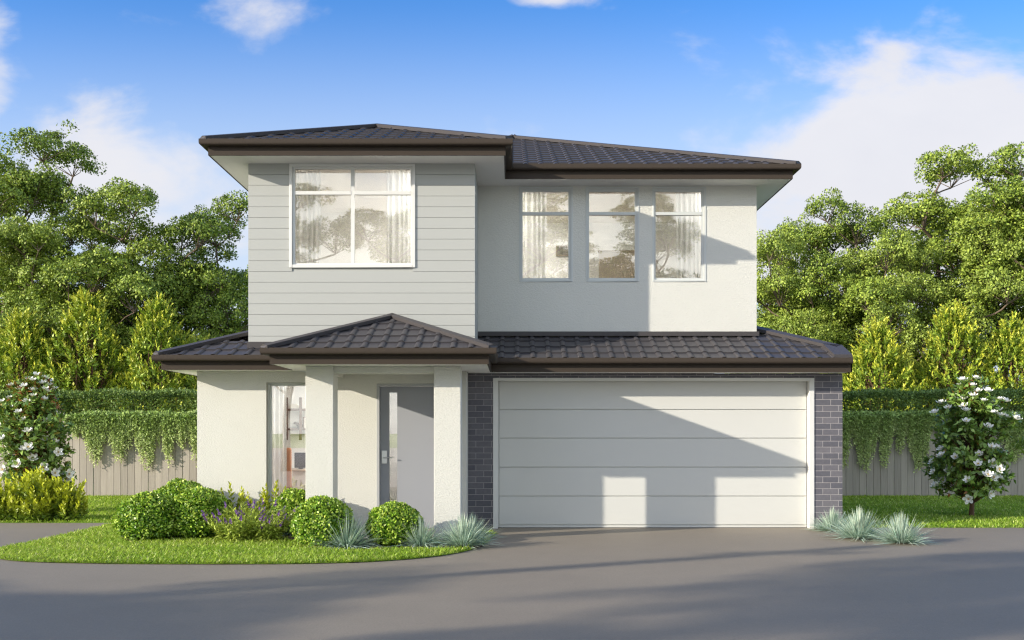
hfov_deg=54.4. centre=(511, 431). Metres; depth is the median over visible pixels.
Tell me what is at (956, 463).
flowering shrub
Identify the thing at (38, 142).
tree
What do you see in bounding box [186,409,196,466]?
trailing plant
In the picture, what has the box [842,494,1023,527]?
side lawn grass
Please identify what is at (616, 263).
headboard
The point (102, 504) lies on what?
back lawn grass
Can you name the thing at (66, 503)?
golden shrub
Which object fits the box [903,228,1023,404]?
tree
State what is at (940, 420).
trailing plant
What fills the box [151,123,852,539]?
house
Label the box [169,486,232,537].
clipped bush
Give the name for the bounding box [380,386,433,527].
front door
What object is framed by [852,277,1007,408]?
tree
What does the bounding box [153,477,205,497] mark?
clipped bush
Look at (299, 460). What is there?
monitor
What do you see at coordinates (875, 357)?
column shrub
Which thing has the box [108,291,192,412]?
column shrub
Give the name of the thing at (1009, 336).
column shrub
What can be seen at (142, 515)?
clipped bush
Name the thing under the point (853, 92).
sky
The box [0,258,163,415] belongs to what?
tree
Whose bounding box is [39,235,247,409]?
tree
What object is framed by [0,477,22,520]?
golden shrub
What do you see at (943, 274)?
tree
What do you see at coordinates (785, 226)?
tree
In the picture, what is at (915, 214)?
tree
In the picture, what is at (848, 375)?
column shrub
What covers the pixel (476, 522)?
blue grass tuft
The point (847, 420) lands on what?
trailing plant
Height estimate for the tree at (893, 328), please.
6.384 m
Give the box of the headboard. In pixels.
[598,250,634,277]
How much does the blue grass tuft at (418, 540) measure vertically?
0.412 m
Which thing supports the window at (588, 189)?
in the house
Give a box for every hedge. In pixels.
[0,386,196,416]
[842,386,1023,486]
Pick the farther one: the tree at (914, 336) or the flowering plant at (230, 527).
the tree at (914, 336)
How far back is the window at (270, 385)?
14.69 m
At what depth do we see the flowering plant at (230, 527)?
13.15 m
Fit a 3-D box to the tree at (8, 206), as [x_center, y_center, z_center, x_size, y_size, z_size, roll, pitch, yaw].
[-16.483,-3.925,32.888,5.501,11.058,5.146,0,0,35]
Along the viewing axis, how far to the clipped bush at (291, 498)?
13.92 m
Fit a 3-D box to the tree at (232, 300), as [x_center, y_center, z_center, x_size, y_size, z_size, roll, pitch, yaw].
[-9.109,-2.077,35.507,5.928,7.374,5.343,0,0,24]
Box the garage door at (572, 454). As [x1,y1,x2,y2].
[498,381,806,527]
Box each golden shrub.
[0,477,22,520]
[3,464,62,521]
[38,476,89,520]
[219,481,258,516]
[240,491,265,513]
[247,480,286,512]
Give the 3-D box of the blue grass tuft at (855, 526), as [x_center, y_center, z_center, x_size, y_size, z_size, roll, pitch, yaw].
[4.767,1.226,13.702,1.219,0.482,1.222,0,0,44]
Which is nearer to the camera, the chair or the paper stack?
the chair
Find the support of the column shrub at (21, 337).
on the ground at (845, 508)
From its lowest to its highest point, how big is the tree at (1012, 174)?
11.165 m
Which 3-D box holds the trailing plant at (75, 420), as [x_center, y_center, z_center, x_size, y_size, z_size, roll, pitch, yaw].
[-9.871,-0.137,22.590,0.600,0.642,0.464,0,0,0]
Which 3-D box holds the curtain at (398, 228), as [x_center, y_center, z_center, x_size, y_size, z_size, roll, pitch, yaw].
[-1.676,-2.877,14.810,0.381,2.014,0.047,0,0,0]
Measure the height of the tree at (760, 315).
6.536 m
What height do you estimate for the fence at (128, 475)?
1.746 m
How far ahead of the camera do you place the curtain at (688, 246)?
16.12 m
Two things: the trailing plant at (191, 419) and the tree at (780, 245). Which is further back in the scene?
the tree at (780, 245)
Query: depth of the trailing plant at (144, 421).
22.48 m
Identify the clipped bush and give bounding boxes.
[111,490,180,539]
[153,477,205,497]
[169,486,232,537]
[268,487,305,534]
[289,495,354,546]
[364,500,422,545]
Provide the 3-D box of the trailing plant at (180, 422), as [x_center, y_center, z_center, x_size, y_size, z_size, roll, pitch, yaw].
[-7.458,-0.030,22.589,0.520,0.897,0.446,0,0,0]
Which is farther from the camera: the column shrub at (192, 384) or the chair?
the column shrub at (192, 384)
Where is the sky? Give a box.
[0,0,1023,385]
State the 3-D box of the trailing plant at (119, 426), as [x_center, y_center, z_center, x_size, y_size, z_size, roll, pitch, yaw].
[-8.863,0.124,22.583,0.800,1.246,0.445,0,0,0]
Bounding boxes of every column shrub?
[0,306,74,410]
[32,285,143,416]
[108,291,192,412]
[163,333,214,412]
[842,315,924,412]
[842,370,868,410]
[899,299,1005,413]
[975,310,1023,410]
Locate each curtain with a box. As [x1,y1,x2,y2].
[272,386,286,503]
[296,170,320,262]
[387,170,410,262]
[523,192,546,277]
[676,192,700,277]
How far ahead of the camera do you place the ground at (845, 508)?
16.20 m
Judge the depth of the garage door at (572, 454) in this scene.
15.25 m
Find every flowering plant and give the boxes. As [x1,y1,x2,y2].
[201,499,271,540]
[233,499,298,541]
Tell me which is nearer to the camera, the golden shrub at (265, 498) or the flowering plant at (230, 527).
the flowering plant at (230, 527)
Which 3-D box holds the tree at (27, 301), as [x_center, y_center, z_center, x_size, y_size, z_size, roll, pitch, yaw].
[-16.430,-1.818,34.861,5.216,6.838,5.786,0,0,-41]
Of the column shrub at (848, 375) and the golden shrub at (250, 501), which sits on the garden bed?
the golden shrub at (250, 501)
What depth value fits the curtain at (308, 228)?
14.81 m
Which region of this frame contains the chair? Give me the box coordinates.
[287,448,291,487]
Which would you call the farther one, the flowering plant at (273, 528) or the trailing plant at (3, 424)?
the trailing plant at (3, 424)
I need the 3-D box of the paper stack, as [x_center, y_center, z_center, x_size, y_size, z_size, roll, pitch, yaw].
[-3.701,-0.431,16.975,0.152,0.077,0.150,0,0,0]
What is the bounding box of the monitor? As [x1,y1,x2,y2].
[294,453,305,468]
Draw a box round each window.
[268,383,305,505]
[289,163,414,267]
[519,187,572,281]
[586,187,638,281]
[652,187,705,281]
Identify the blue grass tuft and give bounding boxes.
[299,510,390,549]
[386,517,448,548]
[424,511,501,549]
[457,511,502,539]
[803,507,851,532]
[814,504,888,541]
[859,512,942,545]
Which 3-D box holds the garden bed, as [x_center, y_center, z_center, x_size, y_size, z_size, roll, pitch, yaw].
[-2.953,1.460,13.422,5.141,0.020,2.356,0,0,0]
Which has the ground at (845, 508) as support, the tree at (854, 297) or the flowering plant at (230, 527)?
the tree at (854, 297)
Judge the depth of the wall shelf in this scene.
16.85 m
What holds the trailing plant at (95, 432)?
attached to the fence at (128, 475)
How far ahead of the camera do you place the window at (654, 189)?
15.85 m
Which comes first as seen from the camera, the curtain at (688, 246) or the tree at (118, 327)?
the curtain at (688, 246)
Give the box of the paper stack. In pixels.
[290,404,298,408]
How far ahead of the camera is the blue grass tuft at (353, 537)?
12.45 m
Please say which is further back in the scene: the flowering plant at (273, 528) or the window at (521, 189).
the window at (521, 189)
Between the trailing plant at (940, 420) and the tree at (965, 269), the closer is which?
the trailing plant at (940, 420)
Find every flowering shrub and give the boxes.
[0,371,77,489]
[918,372,1023,516]
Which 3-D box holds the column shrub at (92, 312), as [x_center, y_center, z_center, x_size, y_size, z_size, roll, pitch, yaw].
[-12.148,-1.341,28.870,3.393,5.768,3.503,0,0,-26]
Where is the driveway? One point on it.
(672, 584)
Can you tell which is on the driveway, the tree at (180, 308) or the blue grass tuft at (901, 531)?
the blue grass tuft at (901, 531)
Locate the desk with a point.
(299, 478)
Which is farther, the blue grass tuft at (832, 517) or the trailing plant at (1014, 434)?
the trailing plant at (1014, 434)
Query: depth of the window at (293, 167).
14.54 m
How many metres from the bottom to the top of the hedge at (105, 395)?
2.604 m
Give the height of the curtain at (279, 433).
2.255 m
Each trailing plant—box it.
[0,414,13,452]
[63,413,85,439]
[79,409,108,466]
[103,410,135,462]
[129,410,163,470]
[159,409,176,467]
[171,411,189,449]
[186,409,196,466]
[842,410,855,468]
[850,410,881,473]
[875,409,896,468]
[892,410,909,454]
[904,409,935,472]
[931,413,988,446]
[998,409,1023,463]
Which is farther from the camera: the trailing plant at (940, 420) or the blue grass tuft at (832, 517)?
the trailing plant at (940, 420)
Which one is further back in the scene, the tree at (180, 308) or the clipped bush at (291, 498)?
the tree at (180, 308)
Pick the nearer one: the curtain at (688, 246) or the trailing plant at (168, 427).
the curtain at (688, 246)
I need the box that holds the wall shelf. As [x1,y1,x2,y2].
[287,397,305,439]
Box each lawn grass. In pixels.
[0,493,132,522]
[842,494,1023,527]
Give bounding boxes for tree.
[0,118,119,359]
[0,145,69,378]
[0,212,110,390]
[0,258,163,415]
[0,288,132,386]
[32,176,190,376]
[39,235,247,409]
[57,304,145,388]
[126,190,248,335]
[155,273,247,411]
[171,269,247,334]
[757,213,858,329]
[757,229,859,357]
[757,301,836,333]
[763,268,911,409]
[787,187,920,334]
[811,229,961,409]
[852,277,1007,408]
[852,314,967,406]
[868,187,978,355]
[869,142,1023,381]
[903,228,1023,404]
[940,141,1023,390]
[958,180,1023,372]
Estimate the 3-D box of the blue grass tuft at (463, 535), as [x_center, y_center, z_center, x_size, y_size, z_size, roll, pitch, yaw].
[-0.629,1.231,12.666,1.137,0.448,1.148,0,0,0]
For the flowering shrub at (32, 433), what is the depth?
17.60 m
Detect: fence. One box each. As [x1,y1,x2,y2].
[0,421,196,495]
[842,427,1023,495]
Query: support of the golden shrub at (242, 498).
on the garden bed
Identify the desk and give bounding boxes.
[288,468,305,490]
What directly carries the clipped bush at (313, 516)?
on the garden bed
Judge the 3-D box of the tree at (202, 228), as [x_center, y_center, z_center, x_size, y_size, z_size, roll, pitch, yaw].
[-10.029,-3.191,32.379,4.956,9.543,4.875,0,0,32]
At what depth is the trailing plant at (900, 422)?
22.48 m
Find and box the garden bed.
[121,535,481,549]
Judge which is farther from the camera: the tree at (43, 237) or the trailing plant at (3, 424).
the tree at (43, 237)
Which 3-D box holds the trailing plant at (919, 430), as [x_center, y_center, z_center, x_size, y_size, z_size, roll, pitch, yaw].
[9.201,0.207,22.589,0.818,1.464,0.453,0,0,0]
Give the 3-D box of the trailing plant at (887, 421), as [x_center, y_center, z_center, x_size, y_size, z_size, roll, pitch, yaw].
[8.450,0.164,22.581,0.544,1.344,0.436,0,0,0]
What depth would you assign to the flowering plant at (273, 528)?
13.19 m
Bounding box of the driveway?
[0,523,1023,639]
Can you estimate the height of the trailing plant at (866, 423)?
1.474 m
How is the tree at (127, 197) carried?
on the ground at (845, 508)
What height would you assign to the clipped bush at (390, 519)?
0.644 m
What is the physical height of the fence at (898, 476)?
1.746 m
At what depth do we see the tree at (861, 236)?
32.96 m
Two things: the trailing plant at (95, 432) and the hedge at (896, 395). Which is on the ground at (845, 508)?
the hedge at (896, 395)
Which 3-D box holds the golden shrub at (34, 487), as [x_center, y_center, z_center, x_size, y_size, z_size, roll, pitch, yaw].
[-7.869,1.029,16.532,0.946,0.955,0.918,0,0,33]
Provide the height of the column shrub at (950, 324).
5.375 m
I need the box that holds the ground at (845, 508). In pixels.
[0,487,1021,527]
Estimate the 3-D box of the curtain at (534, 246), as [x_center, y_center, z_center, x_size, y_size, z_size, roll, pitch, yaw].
[0.356,-2.802,16.120,0.408,2.164,0.047,0,0,0]

